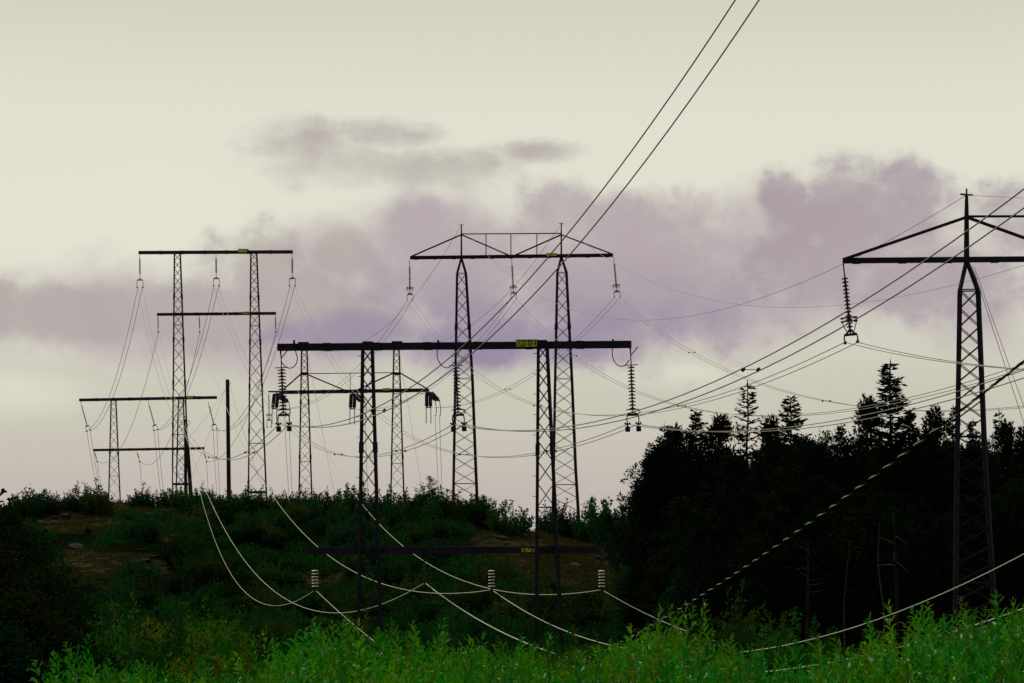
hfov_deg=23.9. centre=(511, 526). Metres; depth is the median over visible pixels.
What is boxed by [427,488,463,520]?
bush
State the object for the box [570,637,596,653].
bush
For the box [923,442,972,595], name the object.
spruce tree
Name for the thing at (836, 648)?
willow shrub
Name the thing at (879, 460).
pine tree
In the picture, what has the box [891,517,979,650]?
spruce tree
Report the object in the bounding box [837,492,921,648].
pine tree
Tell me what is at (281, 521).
bush
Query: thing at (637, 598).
leafy tree
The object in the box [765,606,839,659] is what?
bush
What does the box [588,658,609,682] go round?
willow shrub
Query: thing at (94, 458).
twin conductor
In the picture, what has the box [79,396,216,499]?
portal pylon
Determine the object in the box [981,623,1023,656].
willow shrub
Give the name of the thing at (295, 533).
bush
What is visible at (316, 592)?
bush
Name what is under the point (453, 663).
willow shrub
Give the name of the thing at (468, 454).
twin conductor
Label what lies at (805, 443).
pine tree
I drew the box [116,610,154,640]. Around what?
bush
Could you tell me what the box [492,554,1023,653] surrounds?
power line
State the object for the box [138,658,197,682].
willow shrub
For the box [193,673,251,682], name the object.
willow shrub
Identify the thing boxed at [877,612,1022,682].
willow shrub
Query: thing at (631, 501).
pine tree
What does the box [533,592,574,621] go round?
bush
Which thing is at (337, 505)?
bush
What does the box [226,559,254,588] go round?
bush
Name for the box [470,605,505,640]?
bush
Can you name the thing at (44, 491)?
bush
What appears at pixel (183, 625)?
bush
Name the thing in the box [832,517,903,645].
pine tree
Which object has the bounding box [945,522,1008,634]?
pine tree
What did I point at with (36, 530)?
bush
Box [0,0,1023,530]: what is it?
sky
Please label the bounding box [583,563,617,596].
bush
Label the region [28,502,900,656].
ground
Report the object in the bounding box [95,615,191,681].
bush
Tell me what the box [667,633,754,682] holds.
willow shrub
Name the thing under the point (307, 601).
bush
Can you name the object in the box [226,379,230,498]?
utility pole
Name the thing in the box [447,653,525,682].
willow shrub
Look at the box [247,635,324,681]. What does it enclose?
willow shrub
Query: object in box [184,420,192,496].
paired pole
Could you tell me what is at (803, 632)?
leafy tree
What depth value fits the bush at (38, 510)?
288.82 m
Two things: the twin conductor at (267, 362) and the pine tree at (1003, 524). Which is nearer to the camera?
the pine tree at (1003, 524)
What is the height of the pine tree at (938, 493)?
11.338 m
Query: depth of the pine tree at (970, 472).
150.06 m
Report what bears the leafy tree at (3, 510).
on the ground at (67, 539)
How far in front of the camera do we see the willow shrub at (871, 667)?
19.12 m
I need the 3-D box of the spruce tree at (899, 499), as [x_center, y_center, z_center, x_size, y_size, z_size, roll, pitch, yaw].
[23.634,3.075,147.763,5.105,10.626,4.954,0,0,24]
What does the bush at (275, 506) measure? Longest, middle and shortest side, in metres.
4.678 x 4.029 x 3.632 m
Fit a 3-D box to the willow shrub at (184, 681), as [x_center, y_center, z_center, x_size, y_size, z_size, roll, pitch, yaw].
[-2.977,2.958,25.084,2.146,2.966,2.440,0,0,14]
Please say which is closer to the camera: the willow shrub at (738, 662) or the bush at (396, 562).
the willow shrub at (738, 662)
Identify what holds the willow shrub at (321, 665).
on the ground at (67, 539)
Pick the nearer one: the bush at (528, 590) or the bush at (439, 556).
the bush at (528, 590)
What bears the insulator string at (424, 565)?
hanging from the portal pylon at (538, 345)
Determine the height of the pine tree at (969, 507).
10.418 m
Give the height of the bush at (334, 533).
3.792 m
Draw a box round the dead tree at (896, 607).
[878,514,906,649]
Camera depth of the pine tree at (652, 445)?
153.79 m
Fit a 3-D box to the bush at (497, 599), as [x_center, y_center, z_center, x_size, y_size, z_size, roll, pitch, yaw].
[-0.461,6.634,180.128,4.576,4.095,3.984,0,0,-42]
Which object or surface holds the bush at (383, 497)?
on the ground at (67, 539)
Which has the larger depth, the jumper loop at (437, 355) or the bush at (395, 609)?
the bush at (395, 609)
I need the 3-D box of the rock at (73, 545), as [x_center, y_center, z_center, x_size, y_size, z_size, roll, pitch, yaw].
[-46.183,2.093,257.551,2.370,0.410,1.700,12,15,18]
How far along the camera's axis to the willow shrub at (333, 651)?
40.00 m
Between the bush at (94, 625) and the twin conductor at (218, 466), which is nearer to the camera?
the bush at (94, 625)
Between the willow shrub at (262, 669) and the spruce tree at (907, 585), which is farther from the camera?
the spruce tree at (907, 585)
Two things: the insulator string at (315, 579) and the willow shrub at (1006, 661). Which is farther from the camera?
the insulator string at (315, 579)
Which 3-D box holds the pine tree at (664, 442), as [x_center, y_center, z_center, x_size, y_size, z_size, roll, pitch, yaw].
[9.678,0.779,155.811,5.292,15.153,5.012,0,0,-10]
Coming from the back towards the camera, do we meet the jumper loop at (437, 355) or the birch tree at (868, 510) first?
the jumper loop at (437, 355)
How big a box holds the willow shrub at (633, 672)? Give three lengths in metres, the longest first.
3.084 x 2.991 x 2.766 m
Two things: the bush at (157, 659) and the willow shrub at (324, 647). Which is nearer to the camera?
the willow shrub at (324, 647)
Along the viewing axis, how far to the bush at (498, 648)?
111.74 m
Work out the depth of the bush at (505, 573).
196.17 m
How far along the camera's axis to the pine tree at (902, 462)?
158.72 m
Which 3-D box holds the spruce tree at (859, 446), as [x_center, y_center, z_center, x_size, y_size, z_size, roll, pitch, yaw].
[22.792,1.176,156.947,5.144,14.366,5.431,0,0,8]
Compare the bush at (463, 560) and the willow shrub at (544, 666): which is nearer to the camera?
the willow shrub at (544, 666)
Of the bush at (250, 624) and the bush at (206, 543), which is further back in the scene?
the bush at (206, 543)
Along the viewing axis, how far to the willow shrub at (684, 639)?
33.37 m
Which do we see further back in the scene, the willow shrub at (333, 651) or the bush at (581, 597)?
the bush at (581, 597)
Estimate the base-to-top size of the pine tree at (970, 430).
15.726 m
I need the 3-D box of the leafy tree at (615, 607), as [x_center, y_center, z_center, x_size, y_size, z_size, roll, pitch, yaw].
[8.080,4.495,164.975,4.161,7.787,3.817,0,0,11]
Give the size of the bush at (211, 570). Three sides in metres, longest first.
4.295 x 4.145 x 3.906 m
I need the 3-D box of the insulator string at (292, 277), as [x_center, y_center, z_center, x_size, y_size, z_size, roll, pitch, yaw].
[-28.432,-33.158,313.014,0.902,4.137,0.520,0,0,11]
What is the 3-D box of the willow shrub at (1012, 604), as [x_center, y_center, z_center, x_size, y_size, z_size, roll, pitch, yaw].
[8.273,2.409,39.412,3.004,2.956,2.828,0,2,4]
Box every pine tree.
[606,452,673,599]
[612,442,677,632]
[614,444,695,610]
[649,422,703,503]
[653,425,677,528]
[682,409,715,506]
[696,412,756,535]
[745,439,795,496]
[750,413,786,477]
[752,504,822,650]
[769,433,828,559]
[775,484,813,648]
[784,509,858,644]
[787,473,846,632]
[795,483,872,636]
[807,453,859,651]
[828,393,901,503]
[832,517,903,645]
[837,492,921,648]
[839,443,924,648]
[840,490,886,651]
[854,506,930,642]
[881,459,933,583]
[887,448,920,650]
[891,405,925,486]
[901,478,974,609]
[913,405,954,460]
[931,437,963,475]
[934,494,996,626]
[942,442,1005,594]
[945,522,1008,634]
[961,494,1021,626]
[965,421,979,447]
[966,505,1023,629]
[968,440,1015,525]
[987,418,1023,516]
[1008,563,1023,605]
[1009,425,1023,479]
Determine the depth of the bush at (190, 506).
280.24 m
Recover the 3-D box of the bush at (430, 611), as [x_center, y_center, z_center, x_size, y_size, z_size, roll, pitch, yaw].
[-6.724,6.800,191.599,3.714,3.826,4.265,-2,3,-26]
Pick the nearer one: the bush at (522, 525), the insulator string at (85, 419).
the bush at (522, 525)
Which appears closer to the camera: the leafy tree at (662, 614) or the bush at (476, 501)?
the leafy tree at (662, 614)
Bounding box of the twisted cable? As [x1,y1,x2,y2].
[567,360,1023,667]
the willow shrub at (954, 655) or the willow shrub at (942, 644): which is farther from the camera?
the willow shrub at (942, 644)
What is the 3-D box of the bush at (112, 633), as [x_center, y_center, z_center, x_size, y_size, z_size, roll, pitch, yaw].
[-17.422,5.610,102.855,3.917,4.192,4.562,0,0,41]
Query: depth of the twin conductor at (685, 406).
156.76 m
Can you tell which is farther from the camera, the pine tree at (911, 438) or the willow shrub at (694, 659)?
the pine tree at (911, 438)
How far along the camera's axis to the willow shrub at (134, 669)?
34.10 m
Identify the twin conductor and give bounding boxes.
[87,288,141,430]
[87,431,98,483]
[138,288,286,459]
[154,430,163,491]
[157,286,218,429]
[213,286,294,430]
[213,431,219,493]
[214,287,462,457]
[279,0,759,427]
[284,416,291,491]
[287,301,411,408]
[290,286,636,457]
[355,301,514,409]
[363,426,367,492]
[408,301,855,415]
[426,298,616,407]
[435,415,441,490]
[454,188,1023,431]
[513,301,1023,416]
[620,299,1023,411]
[628,370,1023,432]
[846,342,1023,369]
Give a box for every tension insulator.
[271,392,279,422]
[276,393,290,416]
[349,393,356,424]
[353,393,366,416]
[425,391,431,422]
[428,391,440,415]
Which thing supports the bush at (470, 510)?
on the ground at (67, 539)
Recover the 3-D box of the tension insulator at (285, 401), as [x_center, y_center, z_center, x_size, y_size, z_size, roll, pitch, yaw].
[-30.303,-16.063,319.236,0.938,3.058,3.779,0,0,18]
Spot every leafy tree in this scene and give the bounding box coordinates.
[0,488,66,663]
[0,506,97,616]
[0,524,113,678]
[0,539,103,679]
[0,587,122,682]
[0,618,93,682]
[39,578,111,671]
[59,614,129,677]
[594,514,620,567]
[601,565,646,646]
[602,545,632,627]
[614,546,653,639]
[625,572,668,644]
[644,586,682,641]
[660,567,706,636]
[686,585,733,645]
[709,593,756,641]
[743,603,776,636]
[788,586,829,649]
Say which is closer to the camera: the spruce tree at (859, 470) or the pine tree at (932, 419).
the spruce tree at (859, 470)
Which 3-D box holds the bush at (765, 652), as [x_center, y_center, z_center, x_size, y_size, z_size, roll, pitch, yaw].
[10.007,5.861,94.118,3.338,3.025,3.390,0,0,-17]
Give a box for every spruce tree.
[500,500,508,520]
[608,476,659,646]
[731,446,753,502]
[735,449,773,636]
[754,395,815,500]
[777,464,826,633]
[819,444,845,651]
[819,509,882,654]
[829,421,852,483]
[838,454,866,650]
[847,438,874,652]
[851,359,919,644]
[868,434,890,645]
[878,493,914,641]
[878,505,949,655]
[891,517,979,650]
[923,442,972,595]
[941,407,963,452]
[974,456,1017,626]
[996,517,1023,618]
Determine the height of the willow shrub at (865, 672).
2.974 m
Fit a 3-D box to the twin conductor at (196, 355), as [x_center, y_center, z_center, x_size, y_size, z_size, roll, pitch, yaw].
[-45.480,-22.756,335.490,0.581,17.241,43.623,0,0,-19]
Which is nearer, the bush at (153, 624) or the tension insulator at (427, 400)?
the bush at (153, 624)
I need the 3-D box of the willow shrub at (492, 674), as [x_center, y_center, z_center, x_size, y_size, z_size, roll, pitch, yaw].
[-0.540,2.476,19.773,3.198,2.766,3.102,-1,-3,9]
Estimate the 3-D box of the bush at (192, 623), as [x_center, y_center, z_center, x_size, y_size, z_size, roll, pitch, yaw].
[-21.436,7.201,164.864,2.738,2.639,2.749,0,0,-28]
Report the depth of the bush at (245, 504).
292.74 m
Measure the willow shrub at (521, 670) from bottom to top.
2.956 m
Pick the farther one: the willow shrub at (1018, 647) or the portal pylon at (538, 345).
the portal pylon at (538, 345)
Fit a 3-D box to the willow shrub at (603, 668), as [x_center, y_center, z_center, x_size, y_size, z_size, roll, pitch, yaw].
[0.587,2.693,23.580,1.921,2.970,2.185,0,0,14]
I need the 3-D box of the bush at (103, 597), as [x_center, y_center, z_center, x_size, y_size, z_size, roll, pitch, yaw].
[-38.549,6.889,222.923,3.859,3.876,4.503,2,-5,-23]
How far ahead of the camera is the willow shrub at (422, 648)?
35.59 m
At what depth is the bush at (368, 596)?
199.41 m
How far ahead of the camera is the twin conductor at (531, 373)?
289.27 m
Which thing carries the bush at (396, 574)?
on the ground at (67, 539)
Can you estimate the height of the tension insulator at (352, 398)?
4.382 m
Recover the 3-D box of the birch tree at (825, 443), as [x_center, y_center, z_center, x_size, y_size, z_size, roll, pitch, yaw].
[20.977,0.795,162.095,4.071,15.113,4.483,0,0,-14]
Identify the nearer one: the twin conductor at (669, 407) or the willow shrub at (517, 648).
the willow shrub at (517, 648)
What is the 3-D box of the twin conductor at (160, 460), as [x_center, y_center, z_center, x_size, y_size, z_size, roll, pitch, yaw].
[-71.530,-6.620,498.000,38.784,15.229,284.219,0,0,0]
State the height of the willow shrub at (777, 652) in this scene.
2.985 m
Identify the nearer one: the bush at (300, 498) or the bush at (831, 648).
the bush at (831, 648)
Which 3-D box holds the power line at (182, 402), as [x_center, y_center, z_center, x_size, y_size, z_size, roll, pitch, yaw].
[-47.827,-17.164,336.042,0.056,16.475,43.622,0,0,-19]
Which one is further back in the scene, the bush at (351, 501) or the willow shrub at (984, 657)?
the bush at (351, 501)
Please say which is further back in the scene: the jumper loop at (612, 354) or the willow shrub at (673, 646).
the jumper loop at (612, 354)
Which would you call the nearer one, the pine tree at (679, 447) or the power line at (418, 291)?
the pine tree at (679, 447)
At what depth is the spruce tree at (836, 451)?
155.56 m
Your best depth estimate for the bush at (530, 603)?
184.46 m
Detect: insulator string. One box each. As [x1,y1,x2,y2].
[80,401,90,431]
[136,254,143,287]
[148,402,158,430]
[213,261,219,286]
[266,395,271,427]
[275,351,291,431]
[289,259,295,286]
[312,554,318,590]
[406,260,413,300]
[423,554,425,583]
[449,349,466,431]
[488,554,494,590]
[509,259,516,298]
[598,554,604,590]
[613,257,619,297]
[624,347,641,431]
[840,264,858,344]
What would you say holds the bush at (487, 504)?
on the ground at (67, 539)
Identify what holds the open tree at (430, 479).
on the ground at (67, 539)
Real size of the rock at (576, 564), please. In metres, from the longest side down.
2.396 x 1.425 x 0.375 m
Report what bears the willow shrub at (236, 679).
on the ground at (67, 539)
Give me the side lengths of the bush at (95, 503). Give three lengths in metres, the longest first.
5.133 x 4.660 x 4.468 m
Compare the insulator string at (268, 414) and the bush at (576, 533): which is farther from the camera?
the insulator string at (268, 414)
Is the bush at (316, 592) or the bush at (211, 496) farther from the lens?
the bush at (211, 496)
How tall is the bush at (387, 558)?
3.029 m
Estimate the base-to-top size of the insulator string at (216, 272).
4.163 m
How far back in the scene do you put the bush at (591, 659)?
87.03 m
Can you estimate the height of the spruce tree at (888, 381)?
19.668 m
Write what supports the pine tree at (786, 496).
on the ground at (67, 539)
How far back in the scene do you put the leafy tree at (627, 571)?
151.73 m
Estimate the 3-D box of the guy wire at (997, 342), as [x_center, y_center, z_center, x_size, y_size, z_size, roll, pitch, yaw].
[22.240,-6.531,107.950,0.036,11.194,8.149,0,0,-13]
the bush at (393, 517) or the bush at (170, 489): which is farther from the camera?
the bush at (170, 489)
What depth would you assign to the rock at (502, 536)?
235.51 m
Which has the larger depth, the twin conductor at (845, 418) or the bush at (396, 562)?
the bush at (396, 562)
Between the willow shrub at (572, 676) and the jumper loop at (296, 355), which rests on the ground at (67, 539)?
the willow shrub at (572, 676)
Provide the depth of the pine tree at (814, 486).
145.02 m
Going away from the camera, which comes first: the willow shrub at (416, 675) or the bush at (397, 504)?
the willow shrub at (416, 675)
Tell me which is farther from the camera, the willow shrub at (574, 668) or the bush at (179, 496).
the bush at (179, 496)
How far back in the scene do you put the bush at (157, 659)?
84.95 m
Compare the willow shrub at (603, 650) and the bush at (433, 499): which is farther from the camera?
the bush at (433, 499)
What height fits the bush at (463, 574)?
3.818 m
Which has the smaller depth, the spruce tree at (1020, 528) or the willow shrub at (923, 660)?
the willow shrub at (923, 660)
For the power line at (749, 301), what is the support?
attached to the masted pylon at (561, 256)
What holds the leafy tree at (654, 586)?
on the ground at (67, 539)
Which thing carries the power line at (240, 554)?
attached to the insulator string at (424, 565)
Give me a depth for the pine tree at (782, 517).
137.99 m
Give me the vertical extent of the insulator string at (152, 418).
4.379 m
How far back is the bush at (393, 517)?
249.21 m
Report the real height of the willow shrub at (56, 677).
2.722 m
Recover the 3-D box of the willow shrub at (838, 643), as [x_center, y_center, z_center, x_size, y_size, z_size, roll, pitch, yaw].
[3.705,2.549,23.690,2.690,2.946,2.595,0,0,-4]
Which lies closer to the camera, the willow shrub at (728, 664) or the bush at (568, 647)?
the willow shrub at (728, 664)
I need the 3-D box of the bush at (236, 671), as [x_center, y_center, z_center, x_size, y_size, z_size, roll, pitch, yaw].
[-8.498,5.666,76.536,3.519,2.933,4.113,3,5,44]
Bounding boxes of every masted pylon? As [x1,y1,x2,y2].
[410,222,612,514]
[842,188,1023,646]
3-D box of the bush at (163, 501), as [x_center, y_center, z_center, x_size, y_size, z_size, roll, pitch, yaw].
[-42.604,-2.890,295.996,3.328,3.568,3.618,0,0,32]
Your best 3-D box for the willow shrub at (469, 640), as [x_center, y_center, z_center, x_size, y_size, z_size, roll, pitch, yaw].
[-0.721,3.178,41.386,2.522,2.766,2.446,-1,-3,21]
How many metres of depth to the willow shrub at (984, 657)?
28.68 m
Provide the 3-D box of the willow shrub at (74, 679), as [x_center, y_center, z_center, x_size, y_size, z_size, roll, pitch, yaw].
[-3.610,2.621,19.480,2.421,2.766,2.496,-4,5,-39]
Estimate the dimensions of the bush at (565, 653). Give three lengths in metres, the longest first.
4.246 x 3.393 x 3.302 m
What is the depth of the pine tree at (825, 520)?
138.01 m
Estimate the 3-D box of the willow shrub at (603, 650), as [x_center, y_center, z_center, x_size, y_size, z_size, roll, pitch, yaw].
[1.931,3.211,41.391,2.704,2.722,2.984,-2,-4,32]
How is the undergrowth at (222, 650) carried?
on the ground at (67, 539)
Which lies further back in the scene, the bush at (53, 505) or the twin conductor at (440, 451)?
the twin conductor at (440, 451)
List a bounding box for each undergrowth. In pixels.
[17,488,637,651]
[91,599,843,682]
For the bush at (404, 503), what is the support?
on the ground at (67, 539)
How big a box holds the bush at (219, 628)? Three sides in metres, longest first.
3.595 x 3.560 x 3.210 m
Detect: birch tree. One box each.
[768,508,841,649]
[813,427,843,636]
[829,502,865,658]
[862,489,898,646]
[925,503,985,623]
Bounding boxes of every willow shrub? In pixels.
[14,650,101,682]
[29,660,53,682]
[41,633,117,682]
[42,647,145,682]
[55,671,98,682]
[62,641,128,682]
[64,673,77,682]
[81,662,155,682]
[83,668,98,682]
[104,670,135,682]
[124,659,155,682]
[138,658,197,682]
[156,659,169,682]
[169,655,230,682]
[182,670,191,682]
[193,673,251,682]
[194,655,251,682]
[210,672,257,682]
[211,674,234,682]
[229,662,285,681]
[229,672,253,682]
[232,623,360,682]
[239,663,281,682]
[246,675,321,682]
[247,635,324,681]
[250,647,359,682]
[255,636,395,682]
[256,615,365,682]
[279,621,401,682]
[282,629,340,682]
[285,623,384,682]
[306,639,369,673]
[309,617,410,682]
[324,623,447,682]
[327,616,418,676]
[342,624,450,676]
[348,655,441,682]
[355,617,467,681]
[361,628,451,682]
[385,646,487,682]
[387,635,501,682]
[391,619,473,682]
[408,656,459,682]
[412,659,480,682]
[415,660,505,682]
[424,644,511,682]
[436,632,502,675]
[446,656,532,682]
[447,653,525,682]
[462,633,541,680]
[479,645,569,682]
[480,643,580,682]
[485,639,568,680]
[489,632,553,682]
[500,650,604,682]
[504,661,593,682]
[529,646,596,682]
[530,646,697,682]
[550,670,613,682]
[553,659,577,681]
[556,643,669,681]
[557,666,627,682]
[571,625,681,682]
[577,636,651,676]
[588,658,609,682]
[589,623,722,682]
[591,650,608,681]
[600,641,720,682]
[607,599,726,682]
[607,603,697,674]
[613,606,726,681]
[656,644,716,682]
[660,600,738,665]
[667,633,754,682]
[679,644,726,682]
[680,651,764,682]
[685,613,773,681]
[687,641,792,682]
[730,647,748,682]
[736,656,793,682]
[737,642,807,682]
[754,647,787,682]
[758,647,776,681]
[758,661,809,682]
[771,648,796,682]
[783,639,891,682]
[785,646,844,682]
[786,651,868,682]
[786,669,883,682]
[803,634,918,682]
[806,612,919,682]
[808,655,846,682]
[814,652,870,682]
[825,622,882,679]
[828,637,918,682]
[833,644,864,667]
[834,599,958,682]
[839,667,904,682]
[843,633,948,682]
[854,627,1002,682]
[865,618,958,674]
[872,601,1001,677]
[875,604,1023,682]
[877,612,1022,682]
[911,638,1023,682]
[921,613,977,649]
[921,652,1022,682]
[923,616,1023,682]
[927,623,1023,682]
[928,596,1011,655]
[944,588,1022,661]
[945,610,1022,661]
[956,594,1023,682]
[960,620,1013,656]
[979,617,1023,682]
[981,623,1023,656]
[983,596,1019,661]
[1005,603,1023,651]
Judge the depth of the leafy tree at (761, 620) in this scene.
135.94 m
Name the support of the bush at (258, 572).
on the ground at (67, 539)
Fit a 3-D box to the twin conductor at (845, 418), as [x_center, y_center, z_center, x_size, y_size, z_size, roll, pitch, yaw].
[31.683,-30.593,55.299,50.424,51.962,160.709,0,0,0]
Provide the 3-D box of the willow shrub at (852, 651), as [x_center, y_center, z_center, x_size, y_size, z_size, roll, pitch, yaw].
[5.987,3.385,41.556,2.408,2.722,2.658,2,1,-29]
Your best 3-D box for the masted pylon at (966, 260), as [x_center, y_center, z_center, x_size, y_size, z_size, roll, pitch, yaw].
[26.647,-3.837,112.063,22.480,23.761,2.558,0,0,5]
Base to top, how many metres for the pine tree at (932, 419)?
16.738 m
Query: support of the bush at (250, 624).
on the ground at (67, 539)
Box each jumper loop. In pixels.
[281,340,297,368]
[437,340,453,367]
[612,339,628,366]
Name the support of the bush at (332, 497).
on the ground at (67, 539)
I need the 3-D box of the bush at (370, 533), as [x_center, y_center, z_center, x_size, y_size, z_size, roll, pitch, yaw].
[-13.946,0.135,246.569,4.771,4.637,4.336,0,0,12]
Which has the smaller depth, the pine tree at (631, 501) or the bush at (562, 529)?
the pine tree at (631, 501)
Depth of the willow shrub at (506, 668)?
28.24 m
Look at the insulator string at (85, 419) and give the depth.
359.93 m
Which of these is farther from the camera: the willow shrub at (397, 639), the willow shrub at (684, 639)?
the willow shrub at (397, 639)
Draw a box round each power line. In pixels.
[97,335,157,462]
[142,333,199,464]
[158,332,422,612]
[185,423,312,605]
[200,334,489,593]
[207,333,275,461]
[276,333,599,594]
[319,593,373,640]
[369,226,460,338]
[425,583,1022,672]
[440,224,560,341]
[462,196,964,319]
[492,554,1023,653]
[562,224,1022,307]
[603,590,684,630]
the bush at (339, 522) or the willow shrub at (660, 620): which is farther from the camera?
the bush at (339, 522)
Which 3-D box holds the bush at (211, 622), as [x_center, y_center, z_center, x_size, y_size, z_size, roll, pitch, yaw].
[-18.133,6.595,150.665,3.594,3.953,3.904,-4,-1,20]
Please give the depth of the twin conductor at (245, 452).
211.89 m
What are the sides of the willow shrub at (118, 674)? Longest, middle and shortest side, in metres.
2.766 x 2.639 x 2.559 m
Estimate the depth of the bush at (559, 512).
271.47 m
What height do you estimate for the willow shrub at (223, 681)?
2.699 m
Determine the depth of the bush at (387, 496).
273.90 m
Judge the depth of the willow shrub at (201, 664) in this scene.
40.70 m
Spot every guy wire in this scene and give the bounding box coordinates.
[307,353,334,494]
[399,353,421,486]
[972,265,1023,422]
[974,267,1023,406]
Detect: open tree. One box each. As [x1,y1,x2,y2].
[417,476,447,496]
[574,498,601,523]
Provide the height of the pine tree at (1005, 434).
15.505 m
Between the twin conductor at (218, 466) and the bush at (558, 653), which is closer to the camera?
the bush at (558, 653)
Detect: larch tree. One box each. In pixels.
[732,378,763,486]
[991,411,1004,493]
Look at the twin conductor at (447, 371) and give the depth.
288.65 m
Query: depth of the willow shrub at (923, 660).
24.76 m
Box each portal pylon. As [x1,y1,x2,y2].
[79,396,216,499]
[138,249,292,502]
[268,350,428,502]
[277,339,631,656]
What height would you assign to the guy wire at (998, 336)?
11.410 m
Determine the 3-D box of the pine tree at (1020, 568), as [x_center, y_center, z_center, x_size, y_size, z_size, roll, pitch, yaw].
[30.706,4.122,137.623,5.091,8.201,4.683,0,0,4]
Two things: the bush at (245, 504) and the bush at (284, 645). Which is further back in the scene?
the bush at (245, 504)
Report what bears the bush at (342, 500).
on the ground at (67, 539)
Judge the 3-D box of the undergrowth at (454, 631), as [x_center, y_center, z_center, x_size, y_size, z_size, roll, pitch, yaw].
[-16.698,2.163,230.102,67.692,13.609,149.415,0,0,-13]
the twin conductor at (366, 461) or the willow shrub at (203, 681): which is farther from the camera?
the twin conductor at (366, 461)
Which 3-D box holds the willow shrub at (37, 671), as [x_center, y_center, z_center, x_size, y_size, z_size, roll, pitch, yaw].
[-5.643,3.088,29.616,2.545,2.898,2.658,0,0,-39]
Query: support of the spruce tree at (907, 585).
on the ground at (67, 539)
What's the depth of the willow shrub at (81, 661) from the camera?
40.46 m
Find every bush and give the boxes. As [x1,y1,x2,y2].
[6,490,23,512]
[7,487,44,517]
[13,488,48,521]
[21,514,35,527]
[25,484,49,502]
[25,518,52,552]
[40,561,75,587]
[42,491,61,514]
[47,550,73,577]
[48,490,68,504]
[58,498,76,512]
[63,481,96,511]
[77,493,102,512]
[78,478,114,515]
[81,636,130,682]
[82,580,114,604]
[82,610,140,661]
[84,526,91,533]
[86,614,103,634]
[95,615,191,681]
[98,567,141,599]
[100,633,160,670]
[105,590,190,658]
[106,577,144,614]
[106,626,171,679]
[109,616,139,645]
[113,548,159,590]
[113,643,217,682]
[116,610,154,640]
[119,615,138,632]
[121,513,161,545]
[127,481,156,508]
[135,603,214,667]
[138,613,161,632]
[153,489,172,509]
[153,599,179,618]
[158,597,270,667]
[160,488,178,507]
[166,627,266,682]
[167,608,224,652]
[170,487,189,509]
[174,493,212,515]
[176,584,207,615]
[176,613,207,637]
[182,609,210,634]
[185,602,256,638]
[188,480,205,501]
[188,659,265,678]
[189,535,218,553]
[192,499,220,524]
[194,548,232,586]
[198,491,221,503]
[201,519,235,540]
[201,610,239,640]
[203,609,242,639]
[203,612,250,646]
[209,497,230,513]
[213,577,248,603]
[215,503,235,525]
[218,495,231,506]
[218,593,250,613]
[223,606,274,660]
[224,490,241,501]
[225,492,254,514]
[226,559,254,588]
[229,515,262,540]
[230,493,258,513]
[232,481,267,508]
[233,510,248,523]
[235,578,274,617]
[240,513,265,542]
[241,607,268,643]
[244,555,283,586]
[244,580,284,604]
[251,497,267,515]
[252,617,333,672]
[256,515,276,530]
[257,521,289,547]
[257,573,290,596]
[259,608,298,645]
[262,487,287,513]
[263,506,297,531]
[263,593,292,614]
[266,584,295,603]
[278,498,312,522]
[279,515,309,545]
[282,491,298,508]
[283,484,311,504]
[284,579,323,618]
[284,593,312,616]
[293,492,326,510]
[298,608,395,662]
[300,491,326,518]
[302,584,324,608]
[307,613,331,626]
[309,504,342,535]
[312,486,330,503]
[320,491,337,515]
[321,587,356,619]
[323,587,339,605]
[324,520,354,546]
[325,512,355,537]
[326,501,356,517]
[329,488,348,509]
[330,610,366,645]
[331,520,357,546]
[334,481,364,510]
[336,516,357,531]
[339,533,368,557]
[340,614,369,634]
[342,554,356,572]
[344,487,369,512]
[349,583,394,625]
[352,506,398,545]
[352,539,386,566]
[352,559,384,589]
[353,497,390,529]
[354,492,374,513]
[354,540,383,573]
[354,570,382,593]
[363,485,393,510]
[370,539,400,560]
[370,554,399,569]
[374,540,423,592]
[381,484,408,506]
[383,496,421,531]
[384,556,406,569]
[387,563,437,606]
[388,487,407,510]
[388,599,412,626]
[388,626,459,663]
[397,500,417,513]
[403,519,435,543]
[404,487,434,513]
[405,589,449,625]
[411,537,456,566]
[416,484,446,516]
[423,491,449,508]
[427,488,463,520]
[432,517,460,538]
[436,601,468,618]
[437,603,469,624]
[443,554,483,582]
[448,573,495,617]
[450,555,486,592]
[459,495,492,523]
[460,608,494,638]
[462,494,489,508]
[467,580,500,599]
[469,544,518,588]
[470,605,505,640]
[473,494,500,516]
[478,504,496,526]
[480,589,534,619]
[480,635,510,658]
[484,499,533,534]
[485,590,532,631]
[492,644,556,666]
[497,622,570,665]
[510,569,556,609]
[511,651,568,676]
[513,592,538,613]
[523,602,576,636]
[529,625,600,676]
[531,566,556,592]
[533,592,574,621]
[534,509,567,536]
[539,649,594,669]
[540,498,576,527]
[541,642,575,655]
[544,624,606,678]
[556,646,594,663]
[558,509,585,539]
[562,576,615,610]
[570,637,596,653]
[571,513,587,540]
[572,493,621,545]
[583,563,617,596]
[587,498,627,543]
[588,512,628,545]
[593,515,629,550]
[605,568,619,581]
[633,622,680,652]
[684,593,769,664]
[690,631,740,657]
[713,578,795,653]
[725,639,803,674]
[735,601,831,667]
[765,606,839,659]
[786,625,868,671]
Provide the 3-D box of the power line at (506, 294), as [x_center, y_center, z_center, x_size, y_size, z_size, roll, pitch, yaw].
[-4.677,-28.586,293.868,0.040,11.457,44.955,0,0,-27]
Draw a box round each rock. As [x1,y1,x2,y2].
[69,543,82,548]
[134,548,148,550]
[493,534,510,539]
[568,562,580,566]
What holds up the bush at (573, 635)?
on the ground at (67, 539)

